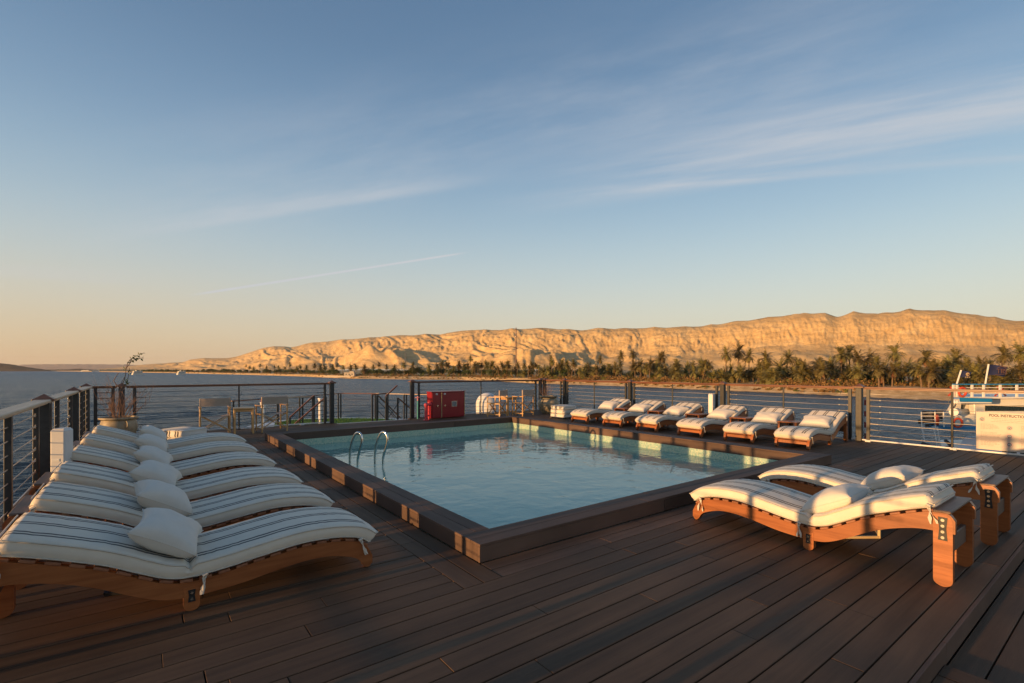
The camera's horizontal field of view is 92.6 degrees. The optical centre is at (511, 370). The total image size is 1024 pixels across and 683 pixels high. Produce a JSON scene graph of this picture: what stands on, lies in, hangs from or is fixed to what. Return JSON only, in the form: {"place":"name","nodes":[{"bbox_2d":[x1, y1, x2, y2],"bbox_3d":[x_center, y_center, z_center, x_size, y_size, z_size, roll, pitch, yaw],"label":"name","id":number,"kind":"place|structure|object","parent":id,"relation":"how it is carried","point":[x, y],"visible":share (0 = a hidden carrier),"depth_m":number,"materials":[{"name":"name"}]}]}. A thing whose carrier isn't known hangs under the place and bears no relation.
{"place":"outdoors","nodes":[
{"label":"outdoors","id":0,"kind":"place"},
{"bbox_2d":[0,363,50,370],"bbox_3d":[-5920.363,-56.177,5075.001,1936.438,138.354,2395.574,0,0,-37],"label":"dark spur","id":1,"kind":"structure","parent":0,"point":[7,367],"depth_m":4834.53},
{"bbox_2d":[18,364,133,369],"bbox_3d":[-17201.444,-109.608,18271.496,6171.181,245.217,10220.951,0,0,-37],"label":"plateau","id":2,"kind":"structure","parent":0,"point":[69,366],"depth_m":16954.68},
{"bbox_2d":[161,426,206,437],"bbox_3d":[-6.569,1.235,9.762,0.671,0.150,0.630,0,0,15],"label":"folded cushion","id":3,"kind":"object","parent":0,"point":[178,432],"visible":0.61,"depth_m":9.57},
{"bbox_2d":[0,370,975,516],"bbox_3d":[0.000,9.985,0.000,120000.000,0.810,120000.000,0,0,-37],"label":"river","id":4,"kind":"structure","parent":0,"point":[18,387],"depth_m":167.55,"materials":[{"name":"liquid"}]},
{"bbox_2d":[0,419,1023,665],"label":"river ship","id":5,"kind":"object","parent":4,"relation":"on","point":[948,661],"visible":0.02,"depth_m":5.28},
{"bbox_2d":[240,417,396,428],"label":"bow deck","id":6,"kind":"structure","parent":5,"relation":"on","point":[272,423],"depth_m":20.40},
{"bbox_2d":[277,395,326,425],"bbox_3d":[-6.203,1.434,14.419,1.075,1.371,1.358,0,0,-37],"label":"stair railing","id":7,"kind":"object","parent":6,"relation":"on","point":[312,409],"visible":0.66,"depth_m":14.44,"materials":[{"name":"black metal"}]},
{"bbox_2d":[231,393,426,425],"bbox_3d":[-6.769,1.556,19.762,8.115,1.108,3.913,0,0,-30],"label":"bow railing","id":8,"kind":"object","parent":6,"relation":"on","point":[340,411],"visible":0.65,"depth_m":20.85,"materials":[{"name":"black metal"}]},
{"bbox_2d":[274,417,394,426],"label":"artificial turf","id":9,"kind":"structure","parent":6,"relation":"on","point":[346,420],"depth_m":20.58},
{"bbox_2d":[371,385,409,420],"bbox_3d":[-4.046,1.304,16.729,1.270,1.633,1.650,0,0,-37],"label":"stair railing","id":10,"kind":"object","parent":9,"relation":"on","point":[387,409],"visible":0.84,"depth_m":17.10,"materials":[{"name":"black metal"}]},
{"bbox_2d":[476,393,498,413],"bbox_3d":[-0.916,1.480,18.266,0.860,1.280,0.868,0,0,-37],"label":"radome","id":11,"kind":"object","parent":6,"relation":"on","point":[484,402],"visible":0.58,"depth_m":17.94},
{"bbox_2d":[918,384,1023,453],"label":"passenger boat","id":12,"kind":"object","parent":4,"relation":"on","point":[1009,402],"visible":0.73,"depth_m":39.26,"materials":[{"name":"white metal"}]},
{"bbox_2d":[984,364,1006,386],"bbox_3d":[38.523,0.457,38.868,2.008,1.889,0.479,0,0,0],"label":"flag","id":13,"kind":"object","parent":12,"relation":"attached to","point":[997,370],"visible":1,"depth_m":38.86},
{"bbox_2d":[0,0,1023,369],"label":"sky","id":14,"kind":"structure","parent":0,"point":[181,180],"materials":[{"name":"blue"}]},
{"bbox_2d":[76,370,1023,400],"bbox_3d":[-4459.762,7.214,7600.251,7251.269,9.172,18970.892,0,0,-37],"label":"riverbank","id":15,"kind":"structure","parent":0,"point":[916,395],"depth_m":264.77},
{"bbox_2d":[153,370,1023,392],"bbox_3d":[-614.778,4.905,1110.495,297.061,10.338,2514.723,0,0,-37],"label":"undergrowth","id":16,"kind":"object","parent":15,"relation":"on","point":[837,382],"visible":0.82,"depth_m":281.46,"materials":[{"name":"green plant"}]},
{"bbox_2d":[643,356,656,378],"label":"palm tree","id":17,"kind":"object","parent":15,"relation":"on","point":[650,367],"visible":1,"depth_m":304.24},
{"bbox_2d":[668,364,682,381],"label":"palm tree","id":18,"kind":"object","parent":15,"relation":"on","point":[676,374],"visible":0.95,"depth_m":283.62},
{"bbox_2d":[713,369,731,382],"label":"palm tree","id":19,"kind":"object","parent":15,"relation":"on","point":[721,376],"visible":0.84,"depth_m":257.94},
{"bbox_2d":[720,346,733,380],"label":"palm tree","id":20,"kind":"object","parent":15,"relation":"on","point":[725,356],"visible":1,"depth_m":261.67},
{"bbox_2d":[730,340,745,367],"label":"palm tree","id":21,"kind":"object","parent":15,"relation":"on","point":[737,355],"visible":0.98,"depth_m":268.00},
{"bbox_2d":[740,365,753,382],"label":"palm tree","id":22,"kind":"object","parent":15,"relation":"on","point":[745,378],"visible":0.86,"depth_m":256.37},
{"bbox_2d":[741,348,757,381],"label":"palm tree","id":23,"kind":"object","parent":15,"relation":"on","point":[749,358],"visible":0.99,"depth_m":261.93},
{"bbox_2d":[755,357,776,374],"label":"palm tree","id":24,"kind":"object","parent":15,"relation":"on","point":[768,365],"visible":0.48,"depth_m":250.73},
{"bbox_2d":[757,348,774,366],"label":"palm tree","id":25,"kind":"object","parent":15,"relation":"on","point":[765,355],"visible":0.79,"depth_m":253.60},
{"bbox_2d":[770,357,790,379],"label":"palm tree","id":26,"kind":"object","parent":15,"relation":"on","point":[784,371],"visible":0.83,"depth_m":244.15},
{"bbox_2d":[779,349,797,367],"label":"palm tree","id":27,"kind":"object","parent":15,"relation":"on","point":[788,355],"visible":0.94,"depth_m":248.56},
{"bbox_2d":[789,364,809,382],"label":"palm tree","id":28,"kind":"object","parent":15,"relation":"on","point":[800,376],"visible":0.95,"depth_m":222.83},
{"bbox_2d":[813,360,832,381],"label":"palm tree","id":29,"kind":"object","parent":15,"relation":"on","point":[822,372],"visible":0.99,"depth_m":213.31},
{"bbox_2d":[826,358,841,380],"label":"palm tree","id":30,"kind":"object","parent":15,"relation":"on","point":[832,367],"visible":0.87,"depth_m":218.66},
{"bbox_2d":[832,343,852,370],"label":"palm tree","id":31,"kind":"object","parent":15,"relation":"on","point":[840,357],"visible":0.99,"depth_m":220.73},
{"bbox_2d":[842,344,860,365],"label":"palm tree","id":32,"kind":"object","parent":15,"relation":"on","point":[849,349],"visible":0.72,"depth_m":225.58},
{"bbox_2d":[846,361,868,380],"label":"palm tree","id":33,"kind":"object","parent":15,"relation":"on","point":[858,375],"visible":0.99,"depth_m":207.02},
{"bbox_2d":[850,348,869,365],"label":"palm tree","id":34,"kind":"object","parent":15,"relation":"on","point":[859,359],"visible":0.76,"depth_m":221.51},
{"bbox_2d":[861,348,880,367],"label":"palm tree","id":35,"kind":"object","parent":15,"relation":"on","point":[870,359],"visible":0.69,"depth_m":222.76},
{"bbox_2d":[868,362,884,386],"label":"palm tree","id":36,"kind":"object","parent":15,"relation":"on","point":[877,371],"visible":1,"depth_m":194.47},
{"bbox_2d":[871,361,894,386],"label":"palm tree","id":37,"kind":"object","parent":15,"relation":"on","point":[883,377],"visible":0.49,"depth_m":201.16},
{"bbox_2d":[885,362,904,386],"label":"palm tree","id":38,"kind":"object","parent":15,"relation":"on","point":[894,373],"visible":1,"depth_m":192.31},
{"bbox_2d":[884,341,906,363],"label":"palm tree","id":39,"kind":"object","parent":15,"relation":"on","point":[895,356],"visible":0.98,"depth_m":228.67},
{"bbox_2d":[905,361,929,386],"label":"palm tree","id":40,"kind":"object","parent":15,"relation":"on","point":[916,368],"visible":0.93,"depth_m":185.72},
{"bbox_2d":[916,346,940,374],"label":"palm tree","id":41,"kind":"object","parent":15,"relation":"on","point":[926,354],"visible":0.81,"depth_m":206.68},
{"bbox_2d":[916,358,947,387],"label":"palm tree","id":42,"kind":"object","parent":15,"relation":"on","point":[931,375],"visible":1,"depth_m":180.95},
{"bbox_2d":[925,359,951,382],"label":"palm tree","id":43,"kind":"object","parent":15,"relation":"on","point":[938,362],"visible":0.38,"depth_m":197.14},
{"bbox_2d":[939,354,960,372],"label":"palm tree","id":44,"kind":"object","parent":15,"relation":"on","point":[947,360],"visible":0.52,"depth_m":205.99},
{"bbox_2d":[945,348,968,368],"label":"palm tree","id":45,"kind":"object","parent":15,"relation":"on","point":[954,353],"visible":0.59,"depth_m":210.51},
{"bbox_2d":[944,368,974,387],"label":"palm tree","id":46,"kind":"object","parent":15,"relation":"on","point":[956,377],"visible":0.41,"depth_m":178.66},
{"bbox_2d":[964,363,987,383],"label":"palm tree","id":47,"kind":"object","parent":15,"relation":"on","point":[974,371],"visible":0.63,"depth_m":184.71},
{"bbox_2d":[979,364,1023,389],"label":"palm tree","id":48,"kind":"object","parent":15,"relation":"on","point":[997,379],"visible":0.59,"depth_m":167.36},
{"bbox_2d":[985,370,1021,389],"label":"palm tree","id":49,"kind":"object","parent":15,"relation":"on","point":[1007,379],"visible":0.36,"depth_m":167.05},
{"bbox_2d":[990,342,1019,365],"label":"palm tree","id":50,"kind":"object","parent":15,"relation":"on","point":[1004,355],"visible":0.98,"depth_m":202.34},
{"bbox_2d":[1007,360,1023,386],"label":"palm tree","id":51,"kind":"object","parent":15,"relation":"on","point":[1019,370],"visible":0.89,"depth_m":172.41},
{"bbox_2d":[1009,340,1023,366],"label":"palm tree","id":52,"kind":"object","parent":15,"relation":"on","point":[1019,349],"visible":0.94,"depth_m":200.64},
{"bbox_2d":[94,309,1023,370],"bbox_3d":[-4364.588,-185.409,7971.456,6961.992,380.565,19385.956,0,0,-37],"label":"desert hills","id":53,"kind":"structure","parent":0,"point":[808,337],"depth_m":3019.08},
{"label":"deck base","id":54,"kind":"structure","parent":0,"visible":0},
{"bbox_2d":[248,440,500,588],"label":"deck border boards","id":55,"kind":"object","parent":54,"relation":"on","point":[457,568],"visible":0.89,"depth_m":4.63,"materials":[{"name":"wood"}]},
{"bbox_2d":[0,410,1023,682],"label":"deck boards","id":56,"kind":"object","parent":54,"relation":"on","point":[720,598],"visible":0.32,"depth_m":3.00,"materials":[{"name":"wood"}]},
{"bbox_2d":[0,386,92,521],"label":"deck railing","id":57,"kind":"object","parent":56,"relation":"on","point":[42,408],"visible":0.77,"depth_m":5.65,"materials":[{"name":"black metal"}]},
{"bbox_2d":[51,427,72,471],"bbox_3d":[-4.816,1.060,5.237,0.180,0.879,0.210,0,0,-15],"label":"white floor box","id":58,"kind":"object","parent":56,"relation":"on","point":[61,444],"visible":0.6,"depth_m":5.17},
{"bbox_2d":[91,353,153,432],"bbox_3d":[-8.173,0.557,10.347,1.093,1.887,0.997,0,0,-28],"label":"potted plant","id":59,"kind":"object","parent":56,"relation":"on","point":[126,422],"visible":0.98,"depth_m":10.21,"materials":[{"name":"green plant"}]},
{"bbox_2d":[81,425,245,448],"bbox_3d":[-5.743,1.187,8.214,2.219,0.627,0.690,0,0,-38],"label":"sun lounger","id":60,"kind":"object","parent":56,"relation":"on","point":[125,435],"visible":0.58,"depth_m":8.09,"materials":[{"name":"fabric"}]},
{"bbox_2d":[139,425,166,439],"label":"pillow","id":61,"kind":"object","parent":60,"relation":"on","point":[150,429],"visible":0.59,"depth_m":7.93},
{"bbox_2d":[73,433,257,462],"bbox_3d":[-4.995,1.186,7.170,2.219,0.628,0.692,0,0,-37],"label":"sun lounger","id":62,"kind":"object","parent":56,"relation":"on","point":[130,448],"visible":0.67,"depth_m":7.04,"materials":[{"name":"fabric"}]},
{"bbox_2d":[135,434,168,451],"bbox_3d":[-5.165,1.059,7.031,0.425,0.228,0.563,34,-17,-28],"label":"pillow","id":63,"kind":"object","parent":62,"relation":"on","point":[151,440],"visible":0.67,"depth_m":6.88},
{"bbox_2d":[29,461,302,513],"bbox_3d":[-3.403,1.187,5.071,2.219,0.627,0.690,0,0,-36],"label":"sun lounger","id":64,"kind":"object","parent":56,"relation":"on","point":[116,480],"visible":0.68,"depth_m":4.90,"materials":[{"name":"fabric"}]},
{"bbox_2d":[128,460,182,484],"bbox_3d":[-3.581,1.059,4.941,0.425,0.224,0.583,31,-14,-25],"label":"pillow","id":65,"kind":"object","parent":64,"relation":"on","point":[155,470],"visible":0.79,"depth_m":4.78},
{"bbox_2d":[2,482,334,589],"bbox_3d":[-2.737,1.186,4.211,2.219,0.628,0.692,0,0,-37],"label":"sun lounger","id":66,"kind":"object","parent":56,"relation":"on","point":[88,502],"visible":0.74,"depth_m":4.00,"materials":[{"name":"fabric"}]},
{"bbox_2d":[133,479,192,515],"bbox_3d":[-2.896,1.059,4.057,0.425,0.228,0.563,37,-23,-33],"label":"pillow","id":67,"kind":"object","parent":66,"relation":"on","point":[150,493],"visible":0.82,"depth_m":3.91,"materials":[{"name":"fabric"}]},
{"bbox_2d":[70,445,276,480],"bbox_3d":[-4.206,1.187,6.122,2.219,0.626,0.691,0,0,-37],"label":"sun lounger","id":68,"kind":"object","parent":56,"relation":"on","point":[202,465],"visible":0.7,"depth_m":6.01,"materials":[{"name":"fabric"}]},
{"bbox_2d":[132,445,173,463],"bbox_3d":[-4.362,1.057,5.966,0.415,0.202,0.573,34,-16,-26],"label":"pillow","id":69,"kind":"object","parent":68,"relation":"on","point":[145,453],"visible":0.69,"depth_m":5.80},
{"bbox_2d":[0,507,377,618],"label":"sun lounger","id":70,"kind":"object","parent":56,"relation":"on","point":[28,539],"visible":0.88,"depth_m":3.03,"materials":[{"name":"fabric"}]},
{"bbox_2d":[126,508,203,557],"bbox_3d":[-2.252,1.057,3.210,0.415,0.202,0.573,33,-16,-25],"label":"pillow","id":71,"kind":"object","parent":70,"relation":"on","point":[167,531],"visible":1,"depth_m":3.04,"materials":[{"name":"fabric"}]},
{"bbox_2d":[80,380,335,434],"bbox_3d":[-7.183,0.892,12.241,5.440,1.215,0.200,0,0,-37],"label":"deck railing","id":72,"kind":"object","parent":56,"relation":"on","point":[331,400],"visible":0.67,"depth_m":12.00,"materials":[{"name":"black metal"}]},
{"bbox_2d":[198,398,230,432],"bbox_3d":[-6.909,1.070,11.378,0.635,0.860,0.508,0,0,-34],"label":"folding chair","id":73,"kind":"object","parent":56,"relation":"on","point":[215,402],"visible":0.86,"depth_m":11.26,"materials":[{"name":"brown wood"}]},
{"bbox_2d":[233,407,254,433],"bbox_3d":[-6.388,1.195,11.650,0.440,0.610,0.440,0,0,-31],"label":"table","id":74,"kind":"object","parent":56,"relation":"on","point":[243,409],"visible":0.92,"depth_m":11.56,"materials":[{"name":"brown wood"}]},
{"bbox_2d":[255,396,288,432],"bbox_3d":[-5.920,1.070,12.060,0.635,0.860,0.508,0,0,-45],"label":"folding chair","id":75,"kind":"object","parent":56,"relation":"on","point":[281,400],"visible":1,"depth_m":11.98,"materials":[{"name":"brown wood"}]},
{"bbox_2d":[424,402,431,420],"bbox_3d":[-2.522,1.235,14.753,0.211,0.530,0.413,0,0,17],"label":"standpipe","id":76,"kind":"object","parent":56,"relation":"on","point":[427,410],"visible":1,"depth_m":14.64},
{"bbox_2d":[426,390,464,417],"bbox_3d":[-2.074,1.071,15.446,1.220,0.818,0.381,0,0,-37],"label":"fire cabinet","id":77,"kind":"object","parent":56,"relation":"on","point":[445,404],"visible":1,"depth_m":15.27,"materials":[{"name":"red metal"}]},
{"bbox_2d":[408,378,543,417],"bbox_3d":[-1.026,0.892,16.873,5.450,1.215,0.200,0,0,-37],"label":"deck railing","id":78,"kind":"object","parent":56,"relation":"on","point":[412,381],"visible":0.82,"depth_m":16.61,"materials":[{"name":"brown metal"}]},
{"bbox_2d":[487,390,507,416],"bbox_3d":[-0.471,1.070,15.848,0.508,0.860,0.635,0,0,23],"label":"folding chair","id":79,"kind":"object","parent":56,"relation":"on","point":[503,393],"visible":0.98,"depth_m":15.74,"materials":[{"name":"brown wood"}]},
{"bbox_2d":[500,396,516,415],"bbox_3d":[-0.139,1.195,16.352,0.440,0.610,0.440,0,0,43],"label":"table","id":80,"kind":"object","parent":56,"relation":"on","point":[508,399],"visible":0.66,"depth_m":16.23,"materials":[{"name":"brown wood"}]},
{"bbox_2d":[511,389,533,415],"bbox_3d":[0.368,1.070,16.228,0.508,0.860,0.635,0,0,39],"label":"folding chair","id":81,"kind":"object","parent":56,"relation":"on","point":[527,392],"visible":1,"depth_m":16.12,"materials":[{"name":"brown wood"}]},
{"bbox_2d":[537,380,558,413],"bbox_3d":[1.188,0.872,17.017,1.021,1.256,0.744,0,0,-16],"label":"potted plant","id":82,"kind":"object","parent":56,"relation":"on","point":[546,401],"visible":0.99,"depth_m":16.79,"materials":[{"name":"plant"}]},
{"bbox_2d":[265,416,831,564],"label":"swimming pool","id":83,"kind":"structure","parent":56,"relation":"in","point":[475,542],"depth_m":6.12,"materials":[{"name":"tile"}]},
{"bbox_2d":[349,431,388,464],"bbox_3d":[-2.560,1.859,8.648,0.553,1.583,0.627,0,0,-37],"label":"pool ladder","id":84,"kind":"object","parent":83,"relation":"attached to","point":[376,443],"visible":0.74,"depth_m":8.58,"materials":[{"name":"silver metal"}]},
{"bbox_2d":[308,427,756,528],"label":"pool water","id":85,"kind":"structure","parent":83,"relation":"in","point":[490,478],"depth_m":8.13,"materials":[{"name":"liquid"}]},
{"bbox_2d":[570,398,632,423],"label":"sun lounger","id":86,"kind":"object","parent":56,"relation":"on","point":[587,414],"visible":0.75,"depth_m":14.06,"materials":[{"name":"fabric"}]},
{"bbox_2d":[598,401,618,409],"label":"pillow","id":87,"kind":"object","parent":86,"relation":"on","point":[608,405],"visible":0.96,"depth_m":14.58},
{"bbox_2d":[601,400,665,426],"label":"sun lounger","id":88,"kind":"object","parent":56,"relation":"on","point":[622,417],"visible":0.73,"depth_m":13.14,"materials":[{"name":"fabric"}]},
{"bbox_2d":[627,404,651,412],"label":"pillow","id":89,"kind":"object","parent":88,"relation":"on","point":[639,408],"visible":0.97,"depth_m":13.65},
{"bbox_2d":[635,402,703,431],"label":"sun lounger","id":90,"kind":"object","parent":56,"relation":"on","point":[657,420],"visible":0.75,"depth_m":12.21,"materials":[{"name":"fabric"}]},
{"bbox_2d":[662,406,689,415],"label":"pillow","id":91,"kind":"object","parent":90,"relation":"on","point":[676,410],"visible":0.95,"depth_m":12.68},
{"bbox_2d":[708,394,714,413],"bbox_3d":[5.244,1.060,12.856,0.170,0.879,0.180,0,0,-37],"label":"white floor box","id":92,"kind":"object","parent":56,"relation":"on","point":[711,402],"visible":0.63,"depth_m":12.82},
{"bbox_2d":[676,405,747,437],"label":"sun lounger","id":93,"kind":"object","parent":56,"relation":"on","point":[703,425],"visible":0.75,"depth_m":11.23,"materials":[{"name":"fabric"}]},
{"bbox_2d":[707,409,736,419],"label":"pillow","id":94,"kind":"object","parent":93,"relation":"on","point":[722,414],"visible":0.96,"depth_m":11.70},
{"bbox_2d":[729,416,753,433],"bbox_3d":[5.365,1.300,11.414,0.434,0.401,0.400,0,0,-37],"label":"side table","id":95,"kind":"object","parent":56,"relation":"on","point":[738,418],"visible":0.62,"depth_m":11.36,"materials":[{"name":"brown wood"}]},
{"bbox_2d":[723,408,794,442],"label":"sun lounger","id":96,"kind":"object","parent":56,"relation":"on","point":[752,431],"visible":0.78,"depth_m":10.36,"materials":[{"name":"fabric"}]},
{"bbox_2d":[751,412,782,423],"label":"pillow","id":97,"kind":"object","parent":96,"relation":"on","point":[768,417],"visible":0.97,"depth_m":10.86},
{"bbox_2d":[543,378,1023,455],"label":"deck railing","id":98,"kind":"object","parent":56,"relation":"on","point":[723,385],"visible":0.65,"depth_m":10.43,"materials":[{"name":"black metal"}]},
{"bbox_2d":[976,412,1023,452],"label":"pool sign","id":99,"kind":"object","parent":98,"relation":"attached to","point":[1000,431],"visible":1,"depth_m":8.62,"materials":[{"name":"plastic"}]},
{"bbox_2d":[777,420,800,440],"bbox_3d":[6.021,1.300,10.543,0.434,0.401,0.400,0,0,-37],"label":"side table","id":100,"kind":"object","parent":56,"relation":"on","point":[786,422],"visible":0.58,"depth_m":10.48,"materials":[{"name":"brown wood"}]},
{"bbox_2d":[774,410,847,449],"bbox_3d":[6.124,1.186,9.992,2.054,0.628,0.692,0,0,-38],"label":"sun lounger","id":101,"kind":"object","parent":56,"relation":"on","point":[802,435],"visible":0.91,"depth_m":9.60,"materials":[{"name":"fabric"}]},
{"bbox_2d":[799,415,834,428],"bbox_3d":[6.318,1.071,10.149,0.583,0.224,0.425,0,23,46],"label":"pillow","id":102,"kind":"object","parent":101,"relation":"on","point":[819,421],"visible":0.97,"depth_m":10.05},
{"bbox_2d":[689,479,975,586],"bbox_3d":[2.661,1.187,4.351,0.690,0.627,2.054,0,0,-37],"label":"sun lounger","id":103,"kind":"object","parent":56,"relation":"on","point":[944,513],"visible":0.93,"depth_m":3.80,"materials":[{"name":"fabric"}]},
{"bbox_2d":[800,484,870,513],"bbox_3d":[2.777,1.101,4.193,0.573,0.202,0.415,0,-27,-40],"label":"pillow","id":104,"kind":"object","parent":103,"relation":"on","point":[832,498],"visible":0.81,"depth_m":4.07,"materials":[{"name":"fabric"}]},
{"bbox_2d":[846,523,880,538],"bbox_3d":[3.229,1.420,4.422,0.529,0.160,0.161,0,0,-28],"label":"bronze stand","id":105,"kind":"object","parent":56,"relation":"on","point":[878,533],"visible":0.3,"depth_m":4.36,"materials":[{"name":"gold metal"}]},
{"bbox_2d":[758,463,1012,544],"bbox_3d":[3.759,1.187,5.152,0.691,0.626,2.054,0,0,-37],"label":"sun lounger","id":106,"kind":"object","parent":56,"relation":"on","point":[987,487],"visible":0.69,"depth_m":4.52,"materials":[{"name":"fabric"}]},
{"bbox_2d":[861,465,924,489],"bbox_3d":[3.876,1.103,4.994,0.563,0.228,0.425,0,-25,-34],"label":"pillow","id":107,"kind":"object","parent":106,"relation":"on","point":[886,477],"visible":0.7,"depth_m":4.88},
{"bbox_3d":[1.606,1.485,15.412,0.580,0.028,0.600,0,0,-37],"label":"wooden pallet","id":108,"kind":"object","parent":56,"relation":"on","visible":0},
{"bbox_2d":[550,413,571,417],"bbox_3d":[1.607,1.410,15.413,0.632,0.120,0.617,0,0,-41],"label":"folded cushion","id":109,"kind":"object","parent":108,"relation":"on","point":[561,415],"visible":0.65,"depth_m":15.14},
{"bbox_2d":[551,409,575,413],"bbox_3d":[1.614,1.285,15.419,0.633,0.120,0.616,0,0,-38],"label":"folded cushion","id":110,"kind":"object","parent":109,"relation":"on","point":[558,411],"visible":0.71,"depth_m":15.17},
{"bbox_2d":[551,404,575,409],"bbox_3d":[1.620,1.160,15.424,0.634,0.120,0.611,0,0,-35],"label":"folded cushion","id":111,"kind":"object","parent":110,"relation":"on","point":[563,406],"visible":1,"depth_m":15.23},
{"bbox_2d":[481,464,851,576],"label":"deck front boards","id":112,"kind":"object","parent":54,"relation":"on","point":[517,562],"visible":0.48,"depth_m":4.26,"materials":[{"name":"wood"}]},
{"bbox_2d":[909,541,1023,682],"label":"deck step fascia","id":113,"kind":"structure","parent":54,"relation":"attached to","point":[939,658],"depth_m":2.97,"materials":[{"name":"wood"}]},
{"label":"lower deck base","id":114,"kind":"structure","parent":0,"visible":0},
{"bbox_2d":[932,665,993,682],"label":"deck landing","id":115,"kind":"object","parent":114,"relation":"on","point":[947,674],"visible":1,"depth_m":2.55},
{"bbox_2d":[948,561,1023,682],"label":"deck boards","id":116,"kind":"object","parent":114,"relation":"on","point":[982,648],"visible":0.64,"depth_m":2.91,"materials":[{"name":"wood"}]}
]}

